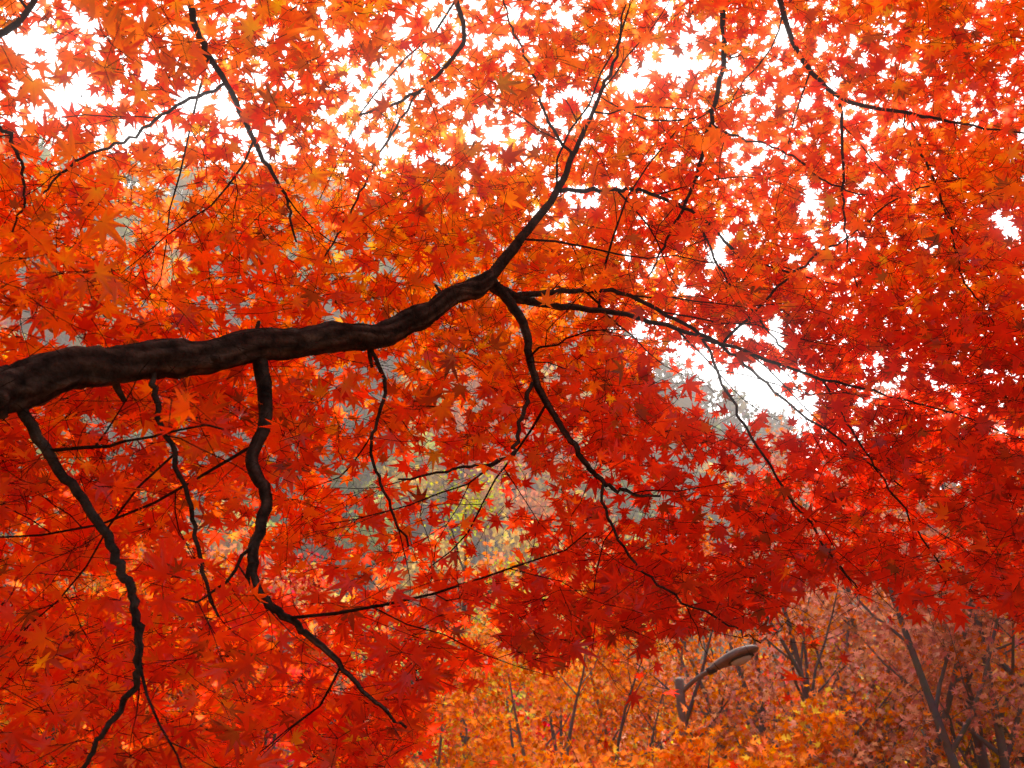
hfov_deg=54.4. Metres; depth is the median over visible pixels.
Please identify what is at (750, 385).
sky
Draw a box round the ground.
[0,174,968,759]
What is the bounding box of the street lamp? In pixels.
[675,645,758,763]
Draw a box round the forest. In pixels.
[0,125,1023,767]
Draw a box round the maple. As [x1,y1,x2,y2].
[0,0,1023,767]
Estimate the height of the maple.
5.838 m
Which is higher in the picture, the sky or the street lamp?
the sky
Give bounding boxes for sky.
[0,0,1023,488]
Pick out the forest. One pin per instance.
(358, 483)

